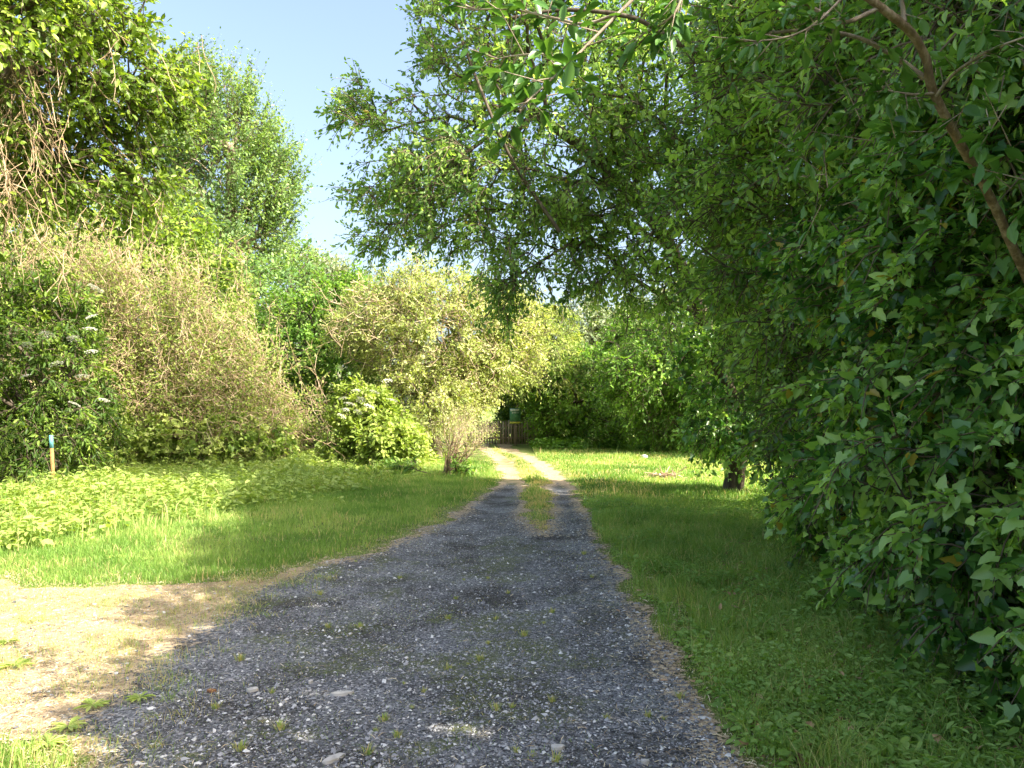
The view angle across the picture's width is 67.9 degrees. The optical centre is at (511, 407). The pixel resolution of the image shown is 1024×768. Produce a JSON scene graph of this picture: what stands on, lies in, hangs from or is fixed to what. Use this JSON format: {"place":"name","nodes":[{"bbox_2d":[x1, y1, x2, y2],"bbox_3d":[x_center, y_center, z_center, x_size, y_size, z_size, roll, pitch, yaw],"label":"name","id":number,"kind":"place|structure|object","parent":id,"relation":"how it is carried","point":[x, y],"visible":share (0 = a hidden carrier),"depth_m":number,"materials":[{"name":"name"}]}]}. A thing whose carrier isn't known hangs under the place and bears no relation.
{"place":"outdoors","nodes":[
{"label":"outdoors","id":0,"kind":"place"},
{"bbox_2d":[0,447,428,553],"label":"tall grass","id":1,"kind":"structure","parent":0,"point":[163,514],"depth_m":11.71,"materials":[{"name":"green plant"}]},
{"bbox_2d":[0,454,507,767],"bbox_3d":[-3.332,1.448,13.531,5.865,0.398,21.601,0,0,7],"label":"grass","id":2,"kind":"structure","parent":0,"point":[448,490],"depth_m":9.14,"materials":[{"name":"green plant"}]},
{"bbox_2d":[0,517,730,767],"bbox_3d":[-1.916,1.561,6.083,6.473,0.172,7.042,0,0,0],"label":"sparse grass","id":3,"kind":"structure","parent":0,"point":[112,646],"depth_m":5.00,"materials":[{"name":"green plant"}]},
{"bbox_2d":[0,442,759,767],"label":"driveway","id":4,"kind":"structure","parent":0,"point":[502,499],"depth_m":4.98,"materials":[{"name":"grey gravel"}]},
{"bbox_2d":[0,638,20,644],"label":"dandelion","id":5,"kind":"object","parent":4,"relation":"on","point":[5,641],"visible":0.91,"depth_m":5.24,"materials":[{"name":"green plant"}]},
{"bbox_2d":[0,658,34,667],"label":"dandelion","id":6,"kind":"object","parent":4,"relation":"on","point":[12,663],"visible":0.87,"depth_m":4.77,"materials":[{"name":"green plant"}]},
{"bbox_2d":[24,732,67,750],"bbox_3d":[-2.205,1.584,3.610,0.183,0.021,0.180,0,0,-4],"label":"dandelion","id":7,"kind":"object","parent":4,"relation":"on","point":[58,739],"visible":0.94,"depth_m":3.62,"materials":[{"name":"green plant"}]},
{"bbox_2d":[45,715,86,732],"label":"dandelion","id":8,"kind":"object","parent":4,"relation":"on","point":[60,726],"visible":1,"depth_m":3.85,"materials":[{"name":"green plant"}]},
{"bbox_2d":[72,698,109,712],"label":"dandelion","id":9,"kind":"object","parent":4,"relation":"on","point":[89,701],"visible":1,"depth_m":4.12,"materials":[{"name":"green plant"}]},
{"bbox_2d":[126,691,155,701],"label":"dandelion","id":10,"kind":"object","parent":4,"relation":"on","point":[133,697],"visible":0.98,"depth_m":4.21,"materials":[{"name":"green plant"}]},
{"bbox_2d":[207,688,216,692],"bbox_3d":[-1.716,1.612,4.343,0.056,0.022,0.025,0,0,-6],"label":"wood chip","id":11,"kind":"object","parent":4,"relation":"on","point":[209,690],"visible":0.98,"depth_m":4.34,"materials":[{"name":"brown plant"}]},
{"bbox_2d":[211,701,221,709],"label":"grass tuft","id":12,"kind":"object","parent":4,"relation":"on","point":[216,707],"visible":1,"depth_m":4.11,"materials":[{"name":"green plant"}]},
{"bbox_2d":[228,738,249,751],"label":"grass tuft","id":13,"kind":"object","parent":4,"relation":"on","point":[240,746],"visible":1,"depth_m":3.62,"materials":[{"name":"green plant"}]},
{"bbox_2d":[233,652,245,661],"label":"grass tuft","id":14,"kind":"object","parent":4,"relation":"on","point":[239,658],"visible":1,"depth_m":4.90,"materials":[{"name":"green plant"}]},
{"bbox_2d":[246,686,258,692],"bbox_3d":[-1.492,1.615,4.365,0.065,0.022,0.042,0,0,-31],"label":"stone","id":15,"kind":"object","parent":4,"relation":"on","point":[252,689],"visible":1,"depth_m":4.36,"materials":[{"name":"white stone"}]},
{"bbox_2d":[271,718,289,731],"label":"grass tuft","id":16,"kind":"object","parent":4,"relation":"on","point":[280,724],"visible":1,"depth_m":3.85,"materials":[{"name":"green plant"}]},
{"bbox_2d":[322,752,344,764],"bbox_3d":[-0.825,1.616,3.509,0.049,0.022,0.122,0,0,33],"label":"stone","id":17,"kind":"object","parent":4,"relation":"on","point":[333,757],"visible":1,"depth_m":3.50,"materials":[{"name":"stone"}]},
{"bbox_2d":[330,690,354,695],"bbox_3d":[-0.964,1.617,4.314,0.138,0.022,0.041,0,0,-11],"label":"stone","id":18,"kind":"object","parent":4,"relation":"on","point":[341,693],"visible":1,"depth_m":4.30,"materials":[{"name":"white stone"}]},
{"bbox_2d":[360,740,376,755],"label":"grass tuft","id":19,"kind":"object","parent":4,"relation":"on","point":[367,752],"visible":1,"depth_m":3.58,"materials":[{"name":"green plant"}]},
{"bbox_2d":[377,711,391,721],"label":"grass tuft","id":20,"kind":"object","parent":4,"relation":"on","point":[382,718],"visible":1,"depth_m":3.96,"materials":[{"name":"green plant"}]},
{"bbox_2d":[391,729,403,737],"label":"grass tuft","id":21,"kind":"object","parent":4,"relation":"on","point":[397,734],"visible":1,"depth_m":3.76,"materials":[{"name":"green plant"}]},
{"bbox_2d":[0,507,801,767],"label":"dry straw","id":22,"kind":"object","parent":4,"relation":"on","point":[132,764],"visible":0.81,"depth_m":4.93,"materials":[{"name":"plant"}]},
{"bbox_2d":[443,662,452,669],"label":"grass tuft","id":23,"kind":"object","parent":4,"relation":"on","point":[447,666],"visible":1,"depth_m":4.73,"materials":[{"name":"green plant"}]},
{"bbox_2d":[474,653,484,660],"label":"grass tuft","id":24,"kind":"object","parent":4,"relation":"on","point":[479,657],"visible":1,"depth_m":4.89,"materials":[{"name":"green plant"}]},
{"bbox_2d":[488,702,500,710],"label":"grass tuft","id":25,"kind":"object","parent":4,"relation":"on","point":[496,706],"visible":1,"depth_m":4.08,"materials":[{"name":"green plant"}]},
{"bbox_2d":[467,418,535,443],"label":"paling gate","id":26,"kind":"structure","parent":4,"relation":"on","point":[506,437],"depth_m":32.29,"materials":[{"name":"brown wood"}]},
{"bbox_2d":[514,629,530,636],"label":"grass tuft","id":27,"kind":"object","parent":4,"relation":"on","point":[524,634],"visible":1,"depth_m":5.44,"materials":[{"name":"green plant"}]},
{"bbox_2d":[491,447,557,531],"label":"grass","id":28,"kind":"structure","parent":4,"relation":"on","point":[533,496],"depth_m":14.64,"materials":[{"name":"green plant"}]},
{"bbox_2d":[545,693,556,701],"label":"grass tuft","id":29,"kind":"object","parent":4,"relation":"on","point":[551,699],"visible":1,"depth_m":4.21,"materials":[{"name":"green plant"}]},
{"bbox_2d":[549,746,564,762],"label":"grass tuft","id":30,"kind":"object","parent":4,"relation":"on","point":[557,758],"visible":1,"depth_m":3.49,"materials":[{"name":"green plant"}]},
{"bbox_2d":[551,744,564,750],"bbox_3d":[0.217,1.610,3.615,0.066,0.022,0.044,0,0,-4],"label":"stone","id":31,"kind":"object","parent":4,"relation":"on","point":[558,747],"visible":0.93,"depth_m":3.60,"materials":[{"name":"grey stone"}]},
{"bbox_2d":[641,759,649,764],"bbox_3d":[0.611,1.615,3.481,0.042,0.022,0.033,0,0,-23],"label":"stone","id":32,"kind":"object","parent":4,"relation":"on","point":[646,761],"visible":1,"depth_m":3.47,"materials":[{"name":"grey stone"}]},
{"bbox_2d":[642,708,653,717],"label":"grass tuft","id":33,"kind":"object","parent":4,"relation":"on","point":[648,714],"visible":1,"depth_m":4.00,"materials":[{"name":"green plant"}]},
{"bbox_2d":[673,689,686,698],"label":"grass tuft","id":34,"kind":"object","parent":4,"relation":"on","point":[680,694],"visible":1,"depth_m":4.23,"materials":[{"name":"green plant"}]},
{"bbox_2d":[6,0,826,405],"label":"sky","id":35,"kind":"structure","parent":0,"point":[305,42],"materials":[{"name":"blue"}]},
{"bbox_2d":[0,406,1022,767],"bbox_3d":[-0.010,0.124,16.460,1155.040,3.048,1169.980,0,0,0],"label":"ground","id":36,"kind":"structure","parent":0,"point":[524,448],"depth_m":8.29,"materials":[{"name":"soil"}]},
{"bbox_2d":[0,236,55,382],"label":"distant tree","id":37,"kind":"object","parent":36,"relation":"on","point":[18,331],"visible":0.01,"depth_m":47.52,"materials":[{"name":"green plant"}]},
{"bbox_2d":[49,435,54,480],"bbox_3d":[-8.996,1.066,14.878,0.112,1.073,0.085,0,0,-29],"label":"marker stake","id":38,"kind":"object","parent":36,"relation":"on","point":[51,443],"visible":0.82,"depth_m":14.85,"materials":[{"name":"brown wood"}]},
{"bbox_2d":[0,246,136,485],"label":"elder bush","id":39,"kind":"object","parent":36,"relation":"on","point":[25,407],"visible":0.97,"depth_m":16.03,"materials":[{"name":"green plant"}]},
{"bbox_2d":[0,0,218,308],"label":"spreading tree","id":40,"kind":"object","parent":36,"relation":"on","point":[50,29],"visible":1,"depth_m":11.01,"materials":[{"name":"green plant"}]},
{"bbox_2d":[0,178,260,416],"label":"hedge tree","id":41,"kind":"object","parent":36,"relation":"on","point":[199,229],"visible":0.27,"depth_m":25.36,"materials":[{"name":"green plant"}]},
{"bbox_2d":[20,178,259,422],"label":"distant tree","id":42,"kind":"object","parent":36,"relation":"on","point":[146,295],"depth_m":54.13,"materials":[{"name":"green plant"}]},
{"bbox_2d":[0,201,354,462],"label":"dead thicket","id":43,"kind":"object","parent":36,"relation":"on","point":[193,384],"visible":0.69,"depth_m":20.04,"materials":[{"name":"beige plant"}]},
{"bbox_2d":[59,389,299,474],"bbox_3d":[-8.758,0.743,19.868,6.068,2.489,4.039,0,0,-24],"label":"ground ivy","id":44,"kind":"object","parent":36,"relation":"on","point":[141,445],"visible":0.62,"depth_m":19.19,"materials":[{"name":"green plant"}]},
{"bbox_2d":[100,26,321,311],"bbox_3d":[-14.256,-8.164,36.336,9.178,19.646,9.213,0,0,39],"label":"poplar","id":45,"kind":"object","parent":36,"relation":"on","point":[227,140],"visible":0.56,"depth_m":35.10,"materials":[{"name":"green plant"}]},
{"bbox_2d":[0,440,452,552],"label":"nettles","id":46,"kind":"object","parent":36,"relation":"on","point":[177,492],"visible":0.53,"depth_m":13.24,"materials":[{"name":"green plant"}]},
{"bbox_2d":[201,234,354,412],"bbox_3d":[-10.761,-3.096,32.906,8.091,9.463,6.104,0,0,0],"label":"willow","id":47,"kind":"object","parent":36,"relation":"on","point":[295,272],"visible":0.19,"depth_m":32.28,"materials":[{"name":"green plant"}]},
{"bbox_2d":[215,250,389,451],"bbox_3d":[-7.283,-1.907,26.388,6.993,7.250,4.844,0,0,0],"label":"hedge tree","id":48,"kind":"object","parent":36,"relation":"on","point":[301,331],"visible":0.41,"depth_m":25.65,"materials":[{"name":"green plant"}]},
{"bbox_2d":[279,239,360,431],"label":"distant tree","id":49,"kind":"object","parent":36,"relation":"on","point":[336,267],"visible":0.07,"depth_m":49.40,"materials":[{"name":"green plant"}]},
{"bbox_2d":[284,256,432,402],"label":"distant tree","id":50,"kind":"object","parent":36,"relation":"on","point":[375,325],"visible":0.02,"depth_m":59.59,"materials":[{"name":"green plant"}]},
{"bbox_2d":[313,373,434,468],"bbox_3d":[-3.714,0.517,20.314,2.982,2.934,2.956,0,0,-27],"label":"elder bush","id":51,"kind":"object","parent":36,"relation":"on","point":[391,432],"visible":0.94,"depth_m":19.90,"materials":[{"name":"green plant"}]},
{"bbox_2d":[368,454,481,475],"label":"foot weeds","id":52,"kind":"object","parent":36,"relation":"on","point":[467,468],"visible":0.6,"depth_m":18.00,"materials":[{"name":"green plant"}]},
{"bbox_2d":[314,244,566,458],"bbox_3d":[-2.149,-1.578,23.847,7.915,6.942,5.890,0,0,0],"label":"hawthorn","id":53,"kind":"object","parent":36,"relation":"on","point":[443,382],"visible":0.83,"depth_m":22.71,"materials":[{"name":"green plant"}]},
{"bbox_2d":[382,336,506,422],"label":"distant tree","id":54,"kind":"object","parent":36,"relation":"on","point":[407,396],"visible":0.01,"depth_m":69.74,"materials":[{"name":"green plant"}]},
{"bbox_2d":[413,401,500,473],"bbox_3d":[-1.382,0.717,18.109,2.236,1.805,2.713,0,0,0],"label":"bare shrub","id":55,"kind":"object","parent":36,"relation":"on","point":[457,430],"visible":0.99,"depth_m":18.13,"materials":[{"name":"beige plant"}]},
{"bbox_2d":[510,408,520,445],"bbox_3d":[0.134,0.817,31.934,0.460,1.625,0.101,0,0,0],"label":"notice board","id":56,"kind":"object","parent":36,"relation":"on","point":[515,416],"visible":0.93,"depth_m":31.89,"materials":[{"name":"green wood"}]},
{"bbox_2d":[491,386,556,443],"bbox_3d":[0.668,0.127,34.593,3.574,3.988,3.137,0,0,0],"label":"hedge shrub","id":57,"kind":"object","parent":36,"relation":"on","point":[504,415],"visible":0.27,"depth_m":34.02,"materials":[{"name":"green plant"}]},
{"bbox_2d":[312,0,746,489],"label":"arching tree","id":58,"kind":"object","parent":36,"relation":"on","point":[453,171],"visible":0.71,"depth_m":12.60,"materials":[{"name":"green plant"}]},
{"bbox_2d":[469,290,593,442],"bbox_3d":[0.458,-1.752,31.695,5.806,6.826,6.589,0,0,0],"label":"lit tree","id":59,"kind":"object","parent":36,"relation":"on","point":[561,346],"visible":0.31,"depth_m":30.20,"materials":[{"name":"green plant"}]},
{"bbox_2d":[520,340,636,449],"bbox_3d":[2.694,-0.399,30.730,4.982,4.947,4.884,0,0,0],"label":"hedge shrub","id":60,"kind":"object","parent":36,"relation":"on","point":[584,417],"visible":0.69,"depth_m":29.59,"materials":[{"name":"green plant"}]},
{"bbox_2d":[551,281,647,426],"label":"distant tree","id":61,"kind":"object","parent":36,"relation":"on","point":[590,336],"visible":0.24,"depth_m":46.96,"materials":[{"name":"green plant"}]},
{"bbox_2d":[527,436,684,449],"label":"nettles","id":62,"kind":"object","parent":36,"relation":"on","point":[565,443],"visible":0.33,"depth_m":28.81,"materials":[{"name":"green plant"}]},
{"bbox_2d":[597,307,671,370],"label":"distant tree","id":63,"kind":"object","parent":36,"relation":"on","point":[656,333],"visible":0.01,"depth_m":58.41,"materials":[{"name":"green plant"}]},
{"bbox_2d":[642,465,685,477],"bbox_3d":[3.470,1.556,17.446,1.103,0.480,0.790,0,0,-14],"label":"twig heap","id":64,"kind":"object","parent":36,"relation":"on","point":[673,474],"visible":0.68,"depth_m":17.43,"materials":[{"name":"beige wood"}]},
{"bbox_2d":[599,369,734,442],"bbox_3d":[9.034,-0.098,32.077,11.890,5.164,5.382,0,0,0],"label":"hedge shrub","id":65,"kind":"object","parent":36,"relation":"on","point":[638,418],"visible":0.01,"depth_m":30.51,"materials":[{"name":"green plant"}]},
{"bbox_2d":[617,267,741,354],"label":"distant tree","id":66,"kind":"object","parent":36,"relation":"on","point":[655,305],"visible":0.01,"depth_m":56.23,"materials":[{"name":"green plant"}]},
{"bbox_2d":[588,293,777,453],"bbox_3d":[6.826,-1.055,26.772,8.232,6.342,6.079,0,0,0],"label":"hedge tree","id":67,"kind":"object","parent":36,"relation":"on","point":[660,394],"visible":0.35,"depth_m":25.89,"materials":[{"name":"green plant"}]},
{"bbox_2d":[611,27,829,454],"bbox_3d":[4.360,-2.561,11.713,5.894,8.485,5.103,0,0,0],"label":"bushy tree","id":68,"kind":"object","parent":36,"relation":"on","point":[684,284],"visible":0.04,"depth_m":11.18,"materials":[{"name":"green plant"}]},
{"bbox_2d":[440,0,1023,283],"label":"young fruit tree","id":69,"kind":"object","parent":36,"relation":"on","point":[513,76],"visible":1,"depth_m":3.25,"materials":[{"name":"green plant"}]},
{"bbox_2d":[664,313,810,491],"bbox_3d":[4.441,-0.168,14.267,3.062,3.692,2.361,0,0,0],"label":"bushy tree","id":70,"kind":"object","parent":36,"relation":"on","point":[700,394],"visible":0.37,"depth_m":14.06,"materials":[{"name":"green plant"}]},
{"bbox_2d":[727,712,749,722],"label":"dock plant","id":71,"kind":"object","parent":36,"relation":"on","point":[738,715],"visible":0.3,"depth_m":3.86,"materials":[{"name":"green plant"}]},
{"bbox_2d":[756,626,779,636],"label":"dock plant","id":72,"kind":"object","parent":36,"relation":"on","point":[771,631],"visible":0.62,"depth_m":5.24,"materials":[{"name":"green plant"}]},
{"bbox_2d":[765,710,798,728],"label":"dock plant","id":73,"kind":"object","parent":36,"relation":"on","point":[790,716],"visible":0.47,"depth_m":3.83,"materials":[{"name":"green plant"}]},
{"bbox_2d":[769,733,803,753],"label":"dock plant","id":74,"kind":"object","parent":36,"relation":"on","point":[797,745],"visible":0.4,"depth_m":3.55,"materials":[{"name":"green plant"}]},
{"bbox_2d":[578,490,1023,767],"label":"creeping herbs","id":75,"kind":"object","parent":36,"relation":"on","point":[835,687],"visible":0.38,"depth_m":4.44,"materials":[{"name":"green plant"}]},
{"bbox_2d":[806,721,813,726],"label":"fallen leaf","id":76,"kind":"object","parent":75,"relation":"on","point":[810,723],"visible":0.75,"depth_m":3.75,"materials":[{"name":"brown plant"}]},
{"bbox_2d":[624,0,1021,525],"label":"bushy tree","id":77,"kind":"object","parent":36,"relation":"on","point":[761,345],"visible":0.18,"depth_m":8.57,"materials":[{"name":"green plant"}]},
{"bbox_2d":[754,524,897,631],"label":"tall grass","id":78,"kind":"structure","parent":36,"relation":"on","point":[796,569],"depth_m":6.98,"materials":[{"name":"green plant"}]},
{"bbox_2d":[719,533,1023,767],"bbox_3d":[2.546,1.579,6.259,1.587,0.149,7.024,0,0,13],"label":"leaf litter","id":79,"kind":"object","parent":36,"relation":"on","point":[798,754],"visible":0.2,"depth_m":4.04,"materials":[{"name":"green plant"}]},
{"bbox_2d":[867,707,884,719],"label":"dock plant","id":80,"kind":"object","parent":36,"relation":"on","point":[878,709],"visible":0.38,"depth_m":3.93,"materials":[{"name":"green plant"}]},
{"bbox_2d":[731,0,1023,266],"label":"overhead tree","id":81,"kind":"object","parent":36,"relation":"on","point":[959,16],"visible":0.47,"depth_m":5.07,"materials":[{"name":"green plant"}]},
{"bbox_2d":[741,490,1023,767],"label":"undergrowth","id":82,"kind":"object","parent":36,"relation":"on","point":[930,761],"visible":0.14,"depth_m":3.81,"materials":[{"name":"green plant"}]},
{"bbox_2d":[744,6,1023,726],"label":"ivy thicket","id":83,"kind":"object","parent":36,"relation":"on","point":[881,466],"visible":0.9,"depth_m":4.65,"materials":[{"name":"green plant"}]},
{"bbox_2d":[902,730,938,746],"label":"dock plant","id":84,"kind":"object","parent":36,"relation":"on","point":[920,735],"visible":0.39,"depth_m":3.63,"materials":[{"name":"green plant"}]},
{"bbox_2d":[932,734,948,746],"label":"fallen leaf","id":85,"kind":"object","parent":36,"relation":"on","point":[936,738],"visible":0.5,"depth_m":3.60,"materials":[{"name":"brown plant"}]},
{"bbox_2d":[930,702,971,721],"bbox_3d":[2.217,1.558,3.847,0.173,0.068,0.156,0,0,41],"label":"dock plant","id":86,"kind":"object","parent":36,"relation":"on","point":[937,704],"visible":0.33,"depth_m":3.89,"materials":[{"name":"green plant"}]},
{"bbox_2d":[973,726,1008,744],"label":"dock plant","id":87,"kind":"object","parent":36,"relation":"on","point":[983,728],"visible":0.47,"depth_m":3.65,"materials":[{"name":"green plant"}]},
{"bbox_2d":[533,445,1023,767],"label":"grass","id":88,"kind":"structure","parent":0,"point":[587,459],"depth_m":11.17,"materials":[{"name":"green plant"}]},
{"bbox_2d":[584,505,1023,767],"bbox_3d":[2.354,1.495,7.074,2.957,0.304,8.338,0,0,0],"label":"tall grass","id":89,"kind":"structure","parent":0,"point":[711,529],"depth_m":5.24,"materials":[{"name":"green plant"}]}
]}

